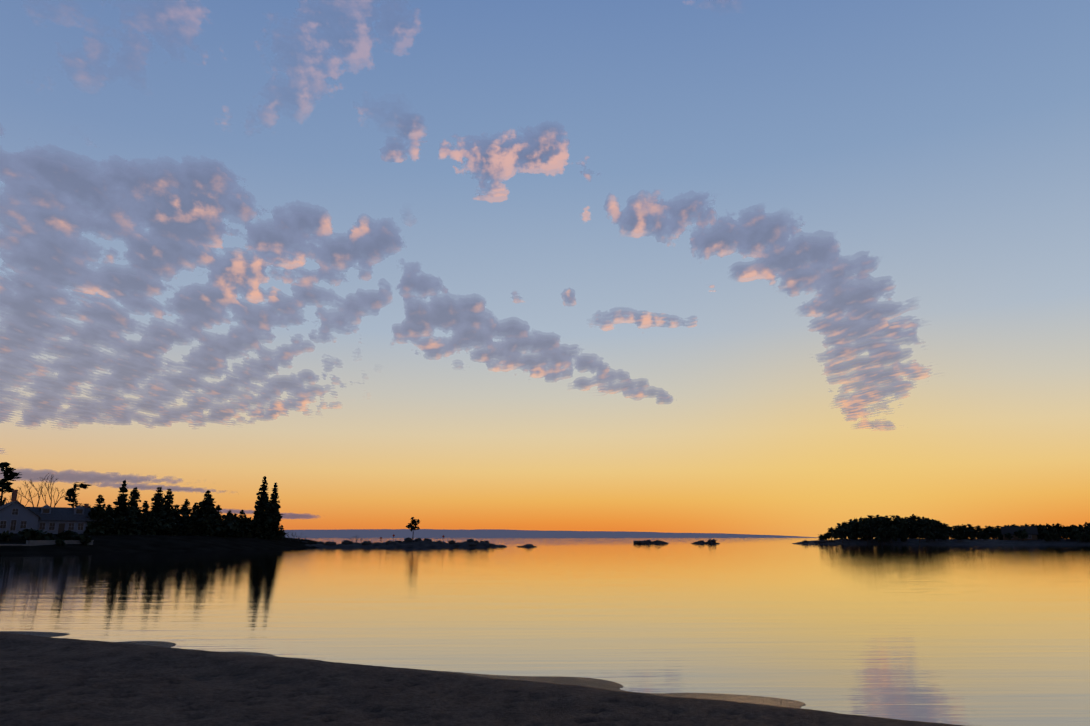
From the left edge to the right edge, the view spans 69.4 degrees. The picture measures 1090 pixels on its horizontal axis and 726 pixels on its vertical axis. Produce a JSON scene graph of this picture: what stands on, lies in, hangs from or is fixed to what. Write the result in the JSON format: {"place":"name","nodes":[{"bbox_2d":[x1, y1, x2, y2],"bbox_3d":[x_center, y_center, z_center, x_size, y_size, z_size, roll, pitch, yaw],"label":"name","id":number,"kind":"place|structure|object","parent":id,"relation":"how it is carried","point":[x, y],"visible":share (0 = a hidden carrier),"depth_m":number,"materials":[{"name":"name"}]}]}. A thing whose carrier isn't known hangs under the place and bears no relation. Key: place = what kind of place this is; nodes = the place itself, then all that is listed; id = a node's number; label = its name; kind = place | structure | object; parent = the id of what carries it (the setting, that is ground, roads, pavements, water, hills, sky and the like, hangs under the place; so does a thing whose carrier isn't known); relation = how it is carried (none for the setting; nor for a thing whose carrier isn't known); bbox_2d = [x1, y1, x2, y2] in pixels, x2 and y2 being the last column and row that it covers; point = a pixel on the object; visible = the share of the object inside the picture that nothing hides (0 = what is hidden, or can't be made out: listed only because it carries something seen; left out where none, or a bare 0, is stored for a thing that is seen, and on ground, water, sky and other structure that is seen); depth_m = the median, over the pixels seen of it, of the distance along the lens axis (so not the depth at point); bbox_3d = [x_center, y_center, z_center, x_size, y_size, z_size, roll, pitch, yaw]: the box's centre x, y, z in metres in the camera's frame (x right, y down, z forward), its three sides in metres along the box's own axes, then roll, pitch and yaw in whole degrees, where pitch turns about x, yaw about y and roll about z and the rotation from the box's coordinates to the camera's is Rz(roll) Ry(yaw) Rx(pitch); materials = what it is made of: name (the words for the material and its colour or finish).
{"place":"outdoors","nodes":[
{"label":"outdoors","id":0,"kind":"place"},
{"bbox_2d":[0,533,318,553],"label":"shoreline","id":1,"kind":"structure","parent":0,"point":[121,543],"depth_m":153.34,"materials":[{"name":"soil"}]},
{"bbox_2d":[0,462,21,505],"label":"pine","id":2,"kind":"object","parent":1,"relation":"on","point":[8,473],"visible":0.94,"depth_m":160.87,"materials":[{"name":"green plant"}]},
{"bbox_2d":[3,492,37,506],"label":"bare tree","id":3,"kind":"object","parent":1,"relation":"on","point":[21,498],"visible":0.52,"depth_m":168.44,"materials":[{"name":"grey plant"}]},
{"bbox_2d":[0,490,41,532],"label":"house","id":4,"kind":"structure","parent":1,"relation":"on","point":[15,515],"depth_m":148.01,"materials":[{"name":"grey"}]},
{"bbox_2d":[16,475,49,506],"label":"bare tree","id":5,"kind":"object","parent":1,"relation":"on","point":[36,490],"visible":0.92,"depth_m":168.23,"materials":[{"name":"grey plant"}]},
{"bbox_2d":[0,540,93,545],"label":"sea wall","id":6,"kind":"structure","parent":1,"relation":"on","point":[38,542],"depth_m":134.55,"materials":[{"name":"concrete"}]},
{"bbox_2d":[37,474,63,506],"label":"bare tree","id":7,"kind":"object","parent":1,"relation":"on","point":[51,491],"visible":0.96,"depth_m":170.04,"materials":[{"name":"grey plant"}]},
{"bbox_2d":[27,504,102,533],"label":"house","id":8,"kind":"structure","parent":1,"relation":"on","point":[55,520],"depth_m":153.32,"materials":[{"name":"grey"}]},
{"bbox_2d":[62,482,91,507],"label":"pine","id":9,"kind":"object","parent":1,"relation":"on","point":[71,495],"visible":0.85,"depth_m":171.56,"materials":[{"name":"green plant"}]},
{"bbox_2d":[86,495,110,532],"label":"spruce","id":10,"kind":"object","parent":1,"relation":"on","point":[100,509],"visible":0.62,"depth_m":156.67,"materials":[{"name":"green plant"}]},
{"bbox_2d":[113,480,128,516],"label":"spruce","id":11,"kind":"object","parent":1,"relation":"on","point":[121,503],"visible":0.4,"depth_m":166.30,"materials":[{"name":"green plant"}]},
{"bbox_2d":[119,487,149,530],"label":"spruce","id":12,"kind":"object","parent":1,"relation":"on","point":[133,503],"visible":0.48,"depth_m":165.43,"materials":[{"name":"green plant"}]},
{"bbox_2d":[0,507,287,545],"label":"shore understorey","id":13,"kind":"object","parent":1,"relation":"on","point":[232,525],"visible":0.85,"depth_m":168.77,"materials":[{"name":"green plant"}]},
{"bbox_2d":[141,501,150,521],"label":"spruce","id":14,"kind":"object","parent":1,"relation":"on","point":[145,505],"visible":0.19,"depth_m":171.78,"materials":[{"name":"green plant"}]},
{"bbox_2d":[147,487,166,534],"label":"spruce","id":15,"kind":"object","parent":1,"relation":"on","point":[157,508],"visible":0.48,"depth_m":172.43,"materials":[{"name":"green plant"}]},
{"bbox_2d":[162,488,179,521],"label":"spruce","id":16,"kind":"object","parent":1,"relation":"on","point":[169,501],"visible":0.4,"depth_m":177.27,"materials":[{"name":"green plant"}]},
{"bbox_2d":[172,504,179,514],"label":"spruce","id":17,"kind":"object","parent":1,"relation":"on","point":[177,508],"visible":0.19,"depth_m":181.41,"materials":[{"name":"green plant"}]},
{"bbox_2d":[177,499,191,528],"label":"spruce","id":18,"kind":"object","parent":1,"relation":"on","point":[184,509],"visible":0.44,"depth_m":180.14,"materials":[{"name":"green plant"}]},
{"bbox_2d":[191,502,200,519],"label":"spruce","id":19,"kind":"object","parent":1,"relation":"on","point":[195,507],"visible":0.23,"depth_m":184.82,"materials":[{"name":"green plant"}]},
{"bbox_2d":[196,490,221,523],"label":"spruce","id":20,"kind":"object","parent":1,"relation":"on","point":[206,504],"visible":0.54,"depth_m":185.52,"materials":[{"name":"green plant"}]},
{"bbox_2d":[216,505,222,519],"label":"spruce","id":21,"kind":"object","parent":1,"relation":"on","point":[218,507],"visible":0.1,"depth_m":190.47,"materials":[{"name":"green plant"}]},
{"bbox_2d":[238,510,244,520],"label":"spruce","id":22,"kind":"object","parent":1,"relation":"on","point":[240,516],"visible":0.25,"depth_m":195.93,"materials":[{"name":"green plant"}]},
{"bbox_2d":[248,476,272,536],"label":"spruce","id":23,"kind":"object","parent":1,"relation":"on","point":[261,518],"visible":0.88,"depth_m":193.19,"materials":[{"name":"green plant"}]},
{"bbox_2d":[265,482,285,539],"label":"spruce","id":24,"kind":"object","parent":1,"relation":"on","point":[276,516],"visible":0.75,"depth_m":195.92,"materials":[{"name":"green plant"}]},
{"bbox_2d":[0,0,938,519],"bbox_3d":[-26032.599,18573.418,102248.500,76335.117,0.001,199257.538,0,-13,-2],"label":"cloud","id":25,"kind":"structure","parent":0,"point":[182,215],"depth_m":13209.10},
{"bbox_2d":[0,631,964,725],"bbox_3d":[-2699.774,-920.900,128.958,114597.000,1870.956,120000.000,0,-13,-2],"label":"ground","id":26,"kind":"structure","parent":0,"point":[47,679],"depth_m":10.80,"materials":[{"name":"black sand"}]},
{"bbox_2d":[0,538,1089,725],"bbox_3d":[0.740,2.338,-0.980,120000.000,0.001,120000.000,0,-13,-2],"label":"lake water","id":27,"kind":"structure","parent":0,"point":[982,635],"depth_m":26.83,"materials":[{"name":"liquid"}]},
{"bbox_2d":[305,540,506,547],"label":"rocky islet","id":28,"kind":"object","parent":27,"relation":"in","point":[417,544],"visible":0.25,"depth_m":203.17,"materials":[{"name":"black stone"}]},
{"bbox_2d":[287,530,436,543],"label":"spit brush","id":29,"kind":"object","parent":28,"relation":"on","point":[298,540],"visible":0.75,"depth_m":198.42,"materials":[{"name":"grey"}]},
{"bbox_2d":[406,517,419,538],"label":"lone pine","id":30,"kind":"object","parent":28,"relation":"on","point":[411,526],"visible":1,"depth_m":207.69,"materials":[{"name":"green plant"}]},
{"bbox_2d":[302,537,841,546],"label":"shore boulders","id":31,"kind":"object","parent":27,"relation":"on","point":[472,541],"visible":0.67,"depth_m":207.31,"materials":[{"name":"black stone"}]},
{"bbox_2d":[633,540,668,543],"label":"rocks","id":32,"kind":"object","parent":27,"relation":"in","point":[658,542],"visible":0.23,"depth_m":317.28,"materials":[{"name":"black stone"}]},
{"bbox_2d":[691,540,719,543],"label":"rocks","id":33,"kind":"object","parent":27,"relation":"in","point":[700,542],"visible":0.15,"depth_m":319.82,"materials":[{"name":"black stone"}]},
{"bbox_2d":[0,0,1089,537],"label":"sky","id":34,"kind":"structure","parent":0,"point":[947,142],"materials":[{"name":"blue"}]},
{"bbox_2d":[282,529,818,537],"bbox_3d":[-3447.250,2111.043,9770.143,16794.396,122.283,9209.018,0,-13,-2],"label":"shore hills","id":35,"kind":"structure","parent":0,"point":[420,533],"depth_m":9000.56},
{"bbox_2d":[792,538,1089,544],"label":"island land","id":36,"kind":"structure","parent":0,"point":[983,542],"depth_m":293.38,"materials":[{"name":"black stone"}]},
{"bbox_2d":[818,514,1089,543],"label":"island trees","id":37,"kind":"object","parent":36,"relation":"on","point":[878,528],"visible":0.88,"depth_m":304.99,"materials":[{"name":"green plant"}]},
{"bbox_2d":[1000,526,1038,539],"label":"island cabin","id":38,"kind":"object","parent":36,"relation":"on","point":[1032,531],"visible":0.71,"depth_m":294.61,"materials":[{"name":"brown wood"}]}
]}

